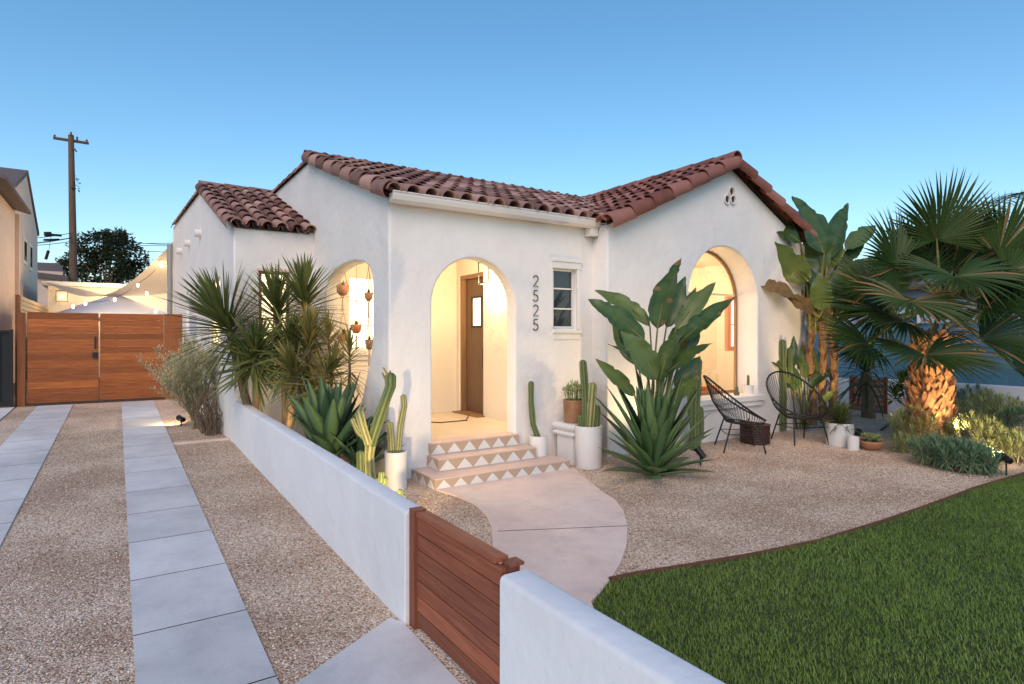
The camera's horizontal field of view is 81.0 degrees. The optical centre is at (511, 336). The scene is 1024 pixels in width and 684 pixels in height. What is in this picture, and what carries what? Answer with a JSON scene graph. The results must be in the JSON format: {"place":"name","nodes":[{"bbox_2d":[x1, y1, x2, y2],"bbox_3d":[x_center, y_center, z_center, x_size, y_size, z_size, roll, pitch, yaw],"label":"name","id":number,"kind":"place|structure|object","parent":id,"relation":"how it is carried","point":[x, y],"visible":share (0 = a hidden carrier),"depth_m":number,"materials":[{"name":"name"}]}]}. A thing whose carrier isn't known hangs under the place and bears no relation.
{"place":"outdoors","nodes":[
{"label":"outdoors","id":0,"kind":"place"},
{"bbox_2d":[0,377,883,413],"bbox_3d":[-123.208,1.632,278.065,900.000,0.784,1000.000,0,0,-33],"label":"ground","id":1,"kind":"structure","parent":0,"point":[162,398],"depth_m":12.57,"materials":[{"name":"concrete"}]},
{"bbox_2d":[0,329,12,406],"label":"iron gate","id":2,"kind":"structure","parent":1,"relation":"on","point":[6,367],"depth_m":11.30,"materials":[{"name":"black metal"}]},
{"bbox_2d":[0,407,13,420],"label":"concrete pad","id":3,"kind":"object","parent":1,"relation":"on","point":[4,412],"visible":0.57,"depth_m":10.76,"materials":[{"name":"grey"}]},
{"bbox_2d":[0,167,38,382],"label":"neighbour house","id":4,"kind":"structure","parent":1,"relation":"on","point":[19,231],"depth_m":16.11,"materials":[{"name":"paint"}]},
{"bbox_2d":[23,237,26,264],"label":"window","id":5,"kind":"structure","parent":4,"relation":"in","point":[24,240],"depth_m":17.57,"materials":[{"name":"beige"}]},
{"bbox_2d":[29,243,32,271],"bbox_3d":[-15.182,-2.492,18.912,0.034,0.831,0.707,0,0,-33],"label":"window","id":6,"kind":"structure","parent":4,"relation":"in","point":[30,246],"depth_m":18.85,"materials":[{"name":"beige"}]},
{"bbox_2d":[15,295,48,407],"bbox_3d":[-11.061,0.346,13.897,0.085,2.308,5.620,0,0,-33],"label":"slat fence","id":7,"kind":"object","parent":1,"relation":"on","point":[30,305],"visible":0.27,"depth_m":11.63,"materials":[{"name":"brown wood"}]},
{"bbox_2d":[38,262,68,306],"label":"distant house","id":8,"kind":"structure","parent":1,"relation":"on","point":[50,271],"depth_m":28.57,"materials":[{"name":"paint"}]},
{"bbox_2d":[53,132,88,281],"bbox_3d":[-22.011,-4.405,29.904,1.460,11.618,0.990,0,0,-33],"label":"utility pole","id":9,"kind":"object","parent":1,"relation":"on","point":[73,264],"visible":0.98,"depth_m":29.89,"materials":[{"name":"brown wood"}]},
{"bbox_2d":[38,232,166,259],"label":"overhead wires","id":10,"kind":"object","parent":9,"relation":"attached to","point":[48,234],"visible":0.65,"depth_m":29.84,"materials":[{"name":"black metal"}]},
{"bbox_2d":[17,312,181,406],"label":"driveway gate","id":11,"kind":"structure","parent":1,"relation":"on","point":[55,344],"depth_m":12.07,"materials":[{"name":"brown wood"}]},
{"bbox_2d":[55,226,152,283],"bbox_3d":[-23.002,-2.462,33.243,6.068,7.331,3.395,0,0,-2],"label":"tree","id":12,"kind":"object","parent":1,"relation":"on","point":[96,257],"visible":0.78,"depth_m":32.85,"materials":[{"name":"green plant"}]},
{"bbox_2d":[41,281,166,377],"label":"garage","id":13,"kind":"structure","parent":1,"relation":"on","point":[62,304],"depth_m":17.87,"materials":[{"name":"paint"}]},
{"bbox_2d":[46,243,172,296],"bbox_3d":[-10.653,-1.732,16.379,5.443,1.306,0.890,0,0,24],"label":"shade sail","id":14,"kind":"object","parent":13,"relation":"attached to","point":[154,282],"visible":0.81,"depth_m":15.93,"materials":[{"name":"beige fabric"}]},
{"bbox_2d":[72,263,161,312],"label":"string lights","id":15,"kind":"object","parent":14,"relation":"hanging from","point":[114,299],"visible":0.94,"depth_m":14.89,"materials":[{"name":"white glass"}]},
{"bbox_2d":[57,294,166,346],"bbox_3d":[-10.748,-0.019,16.270,2.679,2.438,2.679,0,0,23],"label":"patio umbrella","id":16,"kind":"object","parent":1,"relation":"on","point":[122,305],"visible":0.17,"depth_m":15.58,"materials":[{"name":"grey fabric"}]},
{"bbox_2d":[234,400,418,624],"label":"garden wall","id":17,"kind":"structure","parent":1,"relation":"on","point":[356,519],"depth_m":4.34,"materials":[{"name":"paint"}]},
{"bbox_2d":[167,150,817,490],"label":"stucco house","id":18,"kind":"structure","parent":1,"relation":"on","point":[453,340],"depth_m":8.29,"materials":[{"name":"paint"}]},
{"bbox_2d":[188,290,196,340],"bbox_3d":[-6.282,-0.410,11.843,0.040,1.000,1.448,0,0,-35],"label":"window","id":19,"kind":"structure","parent":18,"relation":"in","point":[191,326],"depth_m":12.01,"materials":[{"name":"glass"}]},
{"bbox_2d":[212,278,219,343],"bbox_3d":[-4.721,-0.385,9.621,0.040,1.050,0.949,0,0,-35],"label":"window","id":20,"kind":"structure","parent":18,"relation":"in","point":[219,278],"depth_m":9.71,"materials":[{"name":"beige"}]},
{"bbox_2d":[257,268,292,341],"bbox_3d":[-3.416,-0.448,8.616,0.490,1.045,0.110,0,0,-33],"label":"window","id":21,"kind":"structure","parent":18,"relation":"in","point":[261,269],"depth_m":8.58,"materials":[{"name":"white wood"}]},
{"bbox_2d":[336,297,347,354],"bbox_3d":[-2.397,-0.263,8.516,0.212,1.074,0.217,0,0,-33],"label":"hanging planter","id":22,"kind":"object","parent":18,"relation":"hanging from","point":[340,337],"visible":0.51,"depth_m":8.47,"materials":[{"name":"ceramic"}]},
{"bbox_2d":[336,271,349,310],"bbox_3d":[-2.308,-0.679,8.163,0.199,0.668,0.199,0,0,-33],"label":"hanging planter","id":23,"kind":"object","parent":18,"relation":"hanging from","point":[343,287],"visible":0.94,"depth_m":8.11,"materials":[{"name":"ceramic"}]},
{"bbox_2d":[351,265,361,349],"bbox_3d":[-2.003,-0.375,7.683,0.163,1.090,0.146,0,0,-33],"label":"hanging planter","id":24,"kind":"object","parent":18,"relation":"hanging from","point":[358,328],"visible":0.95,"depth_m":7.67,"materials":[{"name":"orange ceramic"}]},
{"bbox_2d":[343,276,372,359],"bbox_3d":[-2.088,-0.269,8.808,0.800,1.217,0.130,0,0,-33],"label":"window","id":25,"kind":"structure","parent":18,"relation":"in","point":[362,303],"depth_m":8.76,"materials":[{"name":"glass"}]},
{"bbox_2d":[364,266,372,365],"bbox_3d":[-1.810,-0.263,7.576,0.138,1.275,0.134,0,0,-33],"label":"hanging planter","id":26,"kind":"object","parent":18,"relation":"hanging from","point":[369,343],"visible":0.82,"depth_m":7.56,"materials":[{"name":"beige ceramic"}]},
{"bbox_2d":[364,265,372,317],"bbox_3d":[-1.748,-0.564,7.316,0.126,0.672,0.126,0,0,-10],"label":"hanging planter","id":27,"kind":"object","parent":18,"relation":"hanging from","point":[368,295],"visible":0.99,"depth_m":7.29,"materials":[{"name":"ceramic"}]},
{"bbox_2d":[466,277,482,413],"bbox_3d":[-0.561,0.137,9.239,0.106,2.065,0.640,0,0,-33],"label":"door","id":28,"kind":"structure","parent":18,"relation":"in","point":[474,291],"depth_m":9.28,"materials":[{"name":"brown wood"}]},
{"bbox_2d":[478,262,500,284],"bbox_3d":[-0.290,-0.982,8.489,0.286,0.477,0.286,0,0,-33],"label":"lantern","id":29,"kind":"object","parent":18,"relation":"hanging from","point":[491,273],"visible":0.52,"depth_m":8.47,"materials":[{"name":"white metal"}]},
{"bbox_2d":[529,434,547,456],"bbox_3d":[0.322,1.327,7.312,0.224,0.240,0.224,0,0,-33],"label":"plant pot","id":30,"kind":"object","parent":18,"relation":"on","point":[539,444],"visible":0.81,"depth_m":7.22,"materials":[{"name":"ceramic"}]},
{"bbox_2d":[528,381,540,436],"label":"cactus","id":31,"kind":"object","parent":30,"relation":"on","point":[532,417],"visible":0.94,"depth_m":7.29,"materials":[{"name":"plant"}]},
{"bbox_2d":[552,259,581,338],"bbox_3d":[0.690,-0.475,7.790,0.480,1.020,0.125,0,0,-33],"label":"window","id":32,"kind":"structure","parent":18,"relation":"in","point":[563,280],"depth_m":7.82,"materials":[{"name":"white paint"}]},
{"bbox_2d":[683,251,766,411],"bbox_3d":[3.125,-0.135,9.202,1.860,2.430,0.495,0,0,-33],"label":"window","id":33,"kind":"structure","parent":18,"relation":"in","point":[750,400],"depth_m":9.48,"materials":[{"name":"white wood"}]},
{"bbox_2d":[742,384,753,394],"bbox_3d":[3.759,0.845,9.539,0.170,0.150,0.170,0,0,-33],"label":"plant pot","id":34,"kind":"object","parent":18,"relation":"on","point":[748,389],"visible":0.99,"depth_m":9.47,"materials":[{"name":"ceramic"}]},
{"bbox_2d":[500,569,725,683],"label":"garden wall","id":35,"kind":"structure","parent":1,"relation":"on","point":[550,633],"depth_m":2.19,"materials":[{"name":"paint"}]},
{"bbox_2d":[805,377,849,408],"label":"boundary wall","id":36,"kind":"structure","parent":1,"relation":"on","point":[844,386],"depth_m":12.87,"materials":[{"name":"paint"}]},
{"bbox_2d":[850,375,887,413],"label":"slat gate","id":37,"kind":"structure","parent":1,"relation":"on","point":[852,391],"depth_m":12.31,"materials":[{"name":"wood"}]},
{"bbox_2d":[805,263,1019,324],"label":"neighbour house","id":38,"kind":"structure","parent":1,"relation":"on","point":[915,293],"depth_m":16.10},
{"bbox_2d":[889,311,920,323],"bbox_3d":[10.629,-0.100,16.516,0.060,1.200,1.100,0,0,-33],"label":"window","id":39,"kind":"structure","parent":38,"relation":"in","point":[917,319],"depth_m":16.14,"materials":[{"name":"white paint"}]},
{"bbox_2d":[805,297,1023,404],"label":"blue fence","id":40,"kind":"object","parent":1,"relation":"on","point":[1014,378],"visible":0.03,"depth_m":12.12,"materials":[{"name":"wood"}]},
{"bbox_2d":[887,379,1023,428],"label":"boundary wall","id":41,"kind":"structure","parent":1,"relation":"on","point":[1016,391],"depth_m":10.79,"materials":[{"name":"paint"}]},
{"bbox_2d":[975,191,1023,220],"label":"feather palm","id":42,"kind":"object","parent":1,"relation":"on","point":[1015,195],"visible":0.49,"depth_m":8.72,"materials":[{"name":"green plant"}]},
{"bbox_2d":[431,415,468,422],"bbox_3d":[-1.214,1.174,8.488,1.226,0.023,0.608,0,0,-6],"label":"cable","id":43,"kind":"object","parent":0,"point":[451,421],"visible":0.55,"depth_m":8.30,"materials":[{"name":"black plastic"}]},
{"bbox_2d":[0,399,1023,683],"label":"gravel","id":44,"kind":"structure","parent":0,"point":[94,417],"depth_m":5.02,"materials":[{"name":"gravel"}]},
{"bbox_2d":[0,404,72,545],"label":"driveway strip","id":45,"kind":"object","parent":44,"relation":"on","point":[26,446],"visible":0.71,"depth_m":7.39,"materials":[{"name":"concrete"}]},
{"bbox_2d":[134,320,219,428],"bbox_3d":[-4.885,0.578,9.140,1.518,1.742,1.927,0,0,-33],"label":"shrub","id":46,"kind":"object","parent":44,"relation":"on","point":[185,376],"visible":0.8,"depth_m":9.10,"materials":[{"name":"green plant"}]},
{"bbox_2d":[176,415,185,425],"bbox_3d":[-5.286,1.370,9.573,0.157,0.226,0.090,0,0,33],"label":"garden spotlight","id":47,"kind":"object","parent":44,"relation":"on","point":[180,418],"visible":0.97,"depth_m":9.56,"materials":[{"name":"black metal"}]},
{"bbox_2d":[121,400,278,683],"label":"driveway strip","id":48,"kind":"object","parent":44,"relation":"on","point":[192,623],"visible":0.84,"depth_m":3.84,"materials":[{"name":"concrete"}]},
{"bbox_2d":[173,438,228,444],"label":"concrete kerb","id":49,"kind":"structure","parent":44,"relation":"on","point":[198,441],"depth_m":8.33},
{"bbox_2d":[187,384,222,435],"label":"shrub","id":50,"kind":"object","parent":44,"relation":"on","point":[207,421],"visible":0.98,"depth_m":8.91,"materials":[{"name":"green plant"}]},
{"bbox_2d":[155,263,296,411],"bbox_3d":[-3.631,0.247,7.817,1.880,2.620,2.089,0,0,-33],"label":"yucca","id":51,"kind":"object","parent":44,"relation":"on","point":[209,298],"visible":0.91,"depth_m":7.61,"materials":[{"name":"green plant"}]},
{"bbox_2d":[222,261,324,428],"bbox_3d":[-3.005,0.271,7.708,1.419,2.595,1.907,0,0,-33],"label":"yucca","id":52,"kind":"object","parent":44,"relation":"on","point":[287,420],"visible":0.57,"depth_m":7.61,"materials":[{"name":"green plant"}]},
{"bbox_2d":[253,252,347,372],"bbox_3d":[-2.665,0.237,7.673,1.338,2.662,1.360,0,0,-33],"label":"yucca","id":53,"kind":"object","parent":44,"relation":"on","point":[298,284],"visible":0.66,"depth_m":7.58,"materials":[{"name":"green plant"}]},
{"bbox_2d":[288,384,312,421],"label":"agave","id":54,"kind":"object","parent":44,"relation":"on","point":[298,414],"visible":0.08,"depth_m":6.77,"materials":[{"name":"green plant"}]},
{"bbox_2d":[261,300,358,439],"bbox_3d":[-2.335,0.565,7.120,1.236,2.031,1.167,0,0,16],"label":"dracaena","id":55,"kind":"object","parent":44,"relation":"on","point":[311,320],"visible":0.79,"depth_m":6.97,"materials":[{"name":"green plant"}]},
{"bbox_2d":[308,309,352,458],"bbox_3d":[-2.217,0.614,7.224,0.654,1.937,0.616,0,0,20],"label":"dracaena","id":56,"kind":"object","parent":44,"relation":"on","point":[329,327],"visible":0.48,"depth_m":7.22,"materials":[{"name":"green plant"}]},
{"bbox_2d":[285,370,389,456],"bbox_3d":[-1.854,0.889,6.290,1.042,1.088,1.167,0,0,-33],"label":"agave","id":57,"kind":"object","parent":44,"relation":"on","point":[326,413],"visible":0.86,"depth_m":6.04,"materials":[{"name":"green plant"}]},
{"bbox_2d":[325,326,369,464],"bbox_3d":[-1.910,0.715,6.990,0.552,1.740,0.582,0,0,0],"label":"dracaena","id":58,"kind":"object","parent":44,"relation":"on","point":[349,341],"visible":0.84,"depth_m":6.98,"materials":[{"name":"green plant"}]},
{"bbox_2d":[331,419,403,467],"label":"agave","id":59,"kind":"object","parent":44,"relation":"on","point":[350,453],"visible":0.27,"depth_m":6.17,"materials":[{"name":"green plant"}]},
{"bbox_2d":[350,367,395,478],"bbox_3d":[-1.287,0.929,5.492,0.440,1.304,0.188,0,0,7],"label":"cactus","id":60,"kind":"object","parent":44,"relation":"on","point":[365,461],"visible":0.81,"depth_m":5.48,"materials":[{"name":"green plant"}]},
{"bbox_2d":[295,618,460,683],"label":"driveway apron","id":61,"kind":"object","parent":44,"relation":"on","point":[391,651],"visible":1,"depth_m":2.97,"materials":[{"name":"concrete"}]},
{"bbox_2d":[374,471,387,485],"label":"cactus","id":62,"kind":"object","parent":44,"relation":"on","point":[382,478],"visible":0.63,"depth_m":5.18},
{"bbox_2d":[384,449,406,490],"bbox_3d":[-1.188,1.366,6.136,0.230,0.385,0.230,0,0,-33],"label":"plant pot","id":63,"kind":"object","parent":44,"relation":"on","point":[396,469],"visible":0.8,"depth_m":6.04,"materials":[{"name":"ceramic"}]},
{"bbox_2d":[386,394,406,452],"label":"cactus","id":64,"kind":"object","parent":63,"relation":"in","point":[394,447],"visible":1,"depth_m":6.11,"materials":[{"name":"plant"}]},
{"bbox_2d":[397,489,406,497],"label":"cactus","id":65,"kind":"object","parent":44,"relation":"on","point":[400,491],"visible":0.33,"depth_m":5.19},
{"bbox_2d":[409,506,523,683],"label":"garden gate","id":66,"kind":"structure","parent":44,"relation":"on","point":[456,573],"depth_m":2.92,"materials":[{"name":"wood"}]},
{"bbox_2d":[552,421,577,464],"bbox_3d":[0.784,1.338,7.484,0.414,0.540,0.414,0,0,-33],"label":"pedestal","id":67,"kind":"object","parent":44,"relation":"on","point":[564,431],"visible":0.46,"depth_m":7.36,"materials":[{"name":"paint"}]},
{"bbox_2d":[563,398,581,422],"bbox_3d":[0.784,0.926,7.484,0.298,0.280,0.298,0,0,-33],"label":"plant pot","id":68,"kind":"object","parent":67,"relation":"on","point":[572,410],"visible":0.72,"depth_m":7.36,"materials":[{"name":"ceramic"}]},
{"bbox_2d":[560,379,581,400],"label":"succulent","id":69,"kind":"object","parent":68,"relation":"on","point":[576,389],"visible":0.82,"depth_m":7.45,"materials":[{"name":"plant"}]},
{"bbox_2d":[575,424,601,469],"bbox_3d":[0.918,1.315,7.195,0.330,0.500,0.330,0,0,-33],"label":"plant pot","id":70,"kind":"object","parent":44,"relation":"on","point":[588,451],"visible":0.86,"depth_m":7.05,"materials":[{"name":"ceramic"}]},
{"bbox_2d":[577,360,600,426],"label":"cactus","id":71,"kind":"object","parent":70,"relation":"on","point":[590,411],"visible":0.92,"depth_m":7.16,"materials":[{"name":"plant"}]},
{"bbox_2d":[594,371,717,479],"bbox_3d":[1.627,1.009,6.671,1.385,1.266,1.782,0,0,3],"label":"agave","id":72,"kind":"object","parent":44,"relation":"on","point":[657,430],"visible":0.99,"depth_m":6.58,"materials":[{"name":"green plant"}]},
{"bbox_2d":[588,258,735,401],"bbox_3d":[1.749,0.313,7.119,1.757,2.492,0.918,0,0,-9],"label":"bird of paradise plant","id":73,"kind":"object","parent":44,"relation":"on","point":[671,302],"visible":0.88,"depth_m":6.97,"materials":[{"name":"green plant"}]},
{"bbox_2d":[687,358,703,450],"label":"cactus","id":74,"kind":"object","parent":44,"relation":"on","point":[698,411],"visible":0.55,"depth_m":8.20,"materials":[{"name":"plant"}]},
{"bbox_2d":[694,446,705,465],"bbox_3d":[2.297,1.484,7.323,0.156,0.296,0.090,0,0,38],"label":"garden spotlight","id":75,"kind":"object","parent":44,"relation":"on","point":[698,450],"visible":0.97,"depth_m":7.30,"materials":[{"name":"black metal"}]},
{"bbox_2d":[703,375,766,453],"bbox_3d":[3.088,1.054,8.326,0.832,1.038,0.843,0,0,7],"label":"cord chair","id":76,"kind":"object","parent":44,"relation":"on","point":[738,421],"visible":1,"depth_m":8.21,"materials":[{"name":"black metal"}]},
{"bbox_2d":[740,422,770,444],"bbox_3d":[3.584,1.427,8.849,0.440,0.281,0.440,0,0,-33],"label":"side table","id":77,"kind":"object","parent":44,"relation":"on","point":[765,430],"visible":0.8,"depth_m":8.68,"materials":[{"name":"wood"}]},
{"bbox_2d":[779,339,792,430],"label":"cactus","id":78,"kind":"object","parent":44,"relation":"on","point":[784,352],"visible":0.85,"depth_m":9.81,"materials":[{"name":"plant"}]},
{"bbox_2d":[766,371,828,445],"bbox_3d":[4.273,1.056,9.005,0.843,1.038,0.832,0,0,-11],"label":"cord chair","id":79,"kind":"object","parent":44,"relation":"on","point":[777,405],"visible":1,"depth_m":9.08,"materials":[{"name":"black"}]},
{"bbox_2d":[772,336,834,428],"bbox_3d":[4.616,0.762,9.912,1.391,1.552,0.418,0,0,0],"label":"cactus","id":80,"kind":"object","parent":44,"relation":"on","point":[815,379],"visible":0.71,"depth_m":9.93,"materials":[{"name":"green plant"}]},
{"bbox_2d":[762,196,877,424],"bbox_3d":[5.247,-0.464,10.242,2.986,3.885,1.117,0,0,-9],"label":"bird of paradise plant","id":81,"kind":"object","parent":44,"relation":"on","point":[825,245],"visible":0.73,"depth_m":10.00,"materials":[{"name":"green plant"}]},
{"bbox_2d":[825,422,853,446],"bbox_3d":[4.786,1.420,8.754,0.370,0.330,0.370,0,0,-33],"label":"plant pot","id":82,"kind":"object","parent":44,"relation":"on","point":[838,436],"visible":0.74,"depth_m":8.61,"materials":[{"name":"ceramic"}]},
{"bbox_2d":[812,396,868,434],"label":"potted fern","id":83,"kind":"object","parent":82,"relation":"in","point":[839,414],"visible":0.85,"depth_m":8.69,"materials":[{"name":"green plant"}]},
{"bbox_2d":[847,435,859,450],"bbox_3d":[4.796,1.497,8.422,0.150,0.190,0.150,0,0,-33],"label":"plant pot","id":84,"kind":"object","parent":44,"relation":"on","point":[853,443],"visible":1,"depth_m":8.36,"materials":[{"name":"ceramic"}]},
{"bbox_2d":[854,428,861,436],"bbox_3d":[5.059,1.492,8.775,0.164,0.293,0.090,0,0,-43],"label":"garden spotlight","id":85,"kind":"object","parent":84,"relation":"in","point":[856,433],"visible":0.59,"depth_m":8.76,"materials":[{"name":"black metal"}]},
{"bbox_2d":[828,331,908,419],"bbox_3d":[6.768,0.656,11.499,1.732,1.908,1.958,0,0,-8],"label":"cabbage palm","id":86,"kind":"object","parent":44,"relation":"on","point":[867,391],"visible":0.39,"depth_m":11.39,"materials":[{"name":"green plant"}]},
{"bbox_2d":[859,439,883,450],"bbox_3d":[5.055,1.530,8.438,0.316,0.130,0.316,0,0,-33],"label":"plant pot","id":87,"kind":"object","parent":44,"relation":"on","point":[873,445],"visible":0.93,"depth_m":8.34,"materials":[{"name":"ceramic"}]},
{"bbox_2d":[861,432,882,441],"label":"succulent","id":88,"kind":"object","parent":87,"relation":"on","point":[873,436],"visible":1,"depth_m":8.41,"materials":[{"name":"plant"}]},
{"bbox_2d":[879,366,910,430],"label":"shrub","id":89,"kind":"object","parent":44,"relation":"on","point":[897,388],"visible":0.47,"depth_m":10.04,"materials":[{"name":"green plant"}]},
{"bbox_2d":[885,411,907,433],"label":"succulent bush","id":90,"kind":"object","parent":44,"relation":"on","point":[894,424],"visible":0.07,"depth_m":9.59,"materials":[{"name":"green plant"}]},
{"bbox_2d":[888,430,913,454],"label":"succulent bush","id":91,"kind":"object","parent":44,"relation":"on","point":[900,446],"visible":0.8,"depth_m":8.30,"materials":[{"name":"green plant"}]},
{"bbox_2d":[811,166,1023,448],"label":"fan palm","id":92,"kind":"object","parent":44,"relation":"on","point":[971,246],"visible":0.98,"depth_m":8.37,"materials":[{"name":"green plant"}]},
{"bbox_2d":[885,403,962,439],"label":"succulent bush","id":93,"kind":"object","parent":44,"relation":"on","point":[897,418],"visible":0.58,"depth_m":8.54,"materials":[{"name":"green plant"}]},
{"bbox_2d":[903,430,971,469],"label":"succulent bush","id":94,"kind":"object","parent":44,"relation":"on","point":[925,442],"visible":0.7,"depth_m":7.45,"materials":[{"name":"green plant"}]},
{"bbox_2d":[926,435,1002,474],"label":"succulent bush","id":95,"kind":"object","parent":44,"relation":"on","point":[966,444],"visible":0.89,"depth_m":7.12,"materials":[{"name":"green plant"}]},
{"bbox_2d":[960,430,970,439],"bbox_3d":[5.995,1.452,7.902,0.090,0.435,0.160,0,0,6],"label":"garden spotlight","id":96,"kind":"object","parent":44,"relation":"on","point":[965,433],"visible":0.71,"depth_m":7.90,"materials":[{"name":"black metal"}]},
{"bbox_2d":[940,410,1013,450],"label":"succulent bush","id":97,"kind":"object","parent":44,"relation":"on","point":[986,429],"visible":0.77,"depth_m":8.03,"materials":[{"name":"green plant"}]},
{"bbox_2d":[953,381,1003,420],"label":"succulent bush","id":98,"kind":"object","parent":44,"relation":"on","point":[963,391],"visible":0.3,"depth_m":10.70,"materials":[{"name":"green plant"}]},
{"bbox_2d":[955,444,1010,477],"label":"succulent bush","id":99,"kind":"object","parent":44,"relation":"on","point":[996,465],"visible":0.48,"depth_m":7.03,"materials":[{"name":"green plant"}]},
{"bbox_2d":[954,388,1023,435],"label":"succulent bush","id":100,"kind":"object","parent":44,"relation":"on","point":[981,404],"visible":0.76,"depth_m":9.52,"materials":[{"name":"green plant"}]},
{"bbox_2d":[987,405,1023,442],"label":"succulent bush","id":101,"kind":"object","parent":44,"relation":"on","point":[1018,409],"visible":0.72,"depth_m":9.04,"materials":[{"name":"green plant"}]},
{"bbox_2d":[1001,453,1013,475],"bbox_3d":[5.800,1.530,7.037,0.088,0.308,0.158,0,0,9],"label":"garden spotlight","id":102,"kind":"object","parent":44,"relation":"on","point":[1008,459],"visible":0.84,"depth_m":7.02,"materials":[{"name":"black metal"}]},
{"bbox_2d":[992,425,1023,463],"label":"succulent bush","id":103,"kind":"object","parent":44,"relation":"on","point":[1012,446],"visible":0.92,"depth_m":7.76,"materials":[{"name":"green plant"}]},
{"bbox_2d":[0,0,1023,283],"label":"sky","id":104,"kind":"structure","parent":0,"point":[834,104],"materials":[{"name":"blue"}]},
{"bbox_2d":[436,468,626,607],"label":"path","id":105,"kind":"structure","parent":0,"point":[580,564],"depth_m":5.04,"materials":[{"name":"concrete"}]},
{"bbox_2d":[506,525,626,530],"bbox_3d":[0.425,1.589,4.961,1.096,0.014,0.010,0,0,-9],"label":"path joint","id":106,"kind":"object","parent":105,"relation":"on","point":[561,528],"visible":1,"depth_m":4.96,"materials":[{"name":"grey"}]},
{"bbox_2d":[593,474,1023,683],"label":"lawn","id":107,"kind":"structure","parent":0,"point":[891,679],"depth_m":3.59,"materials":[{"name":"plant"}]},
{"bbox_2d":[609,472,1023,581],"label":"lawn edging","id":108,"kind":"object","parent":107,"relation":"on","point":[691,564],"visible":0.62,"depth_m":4.56,"materials":[{"name":"metal"}]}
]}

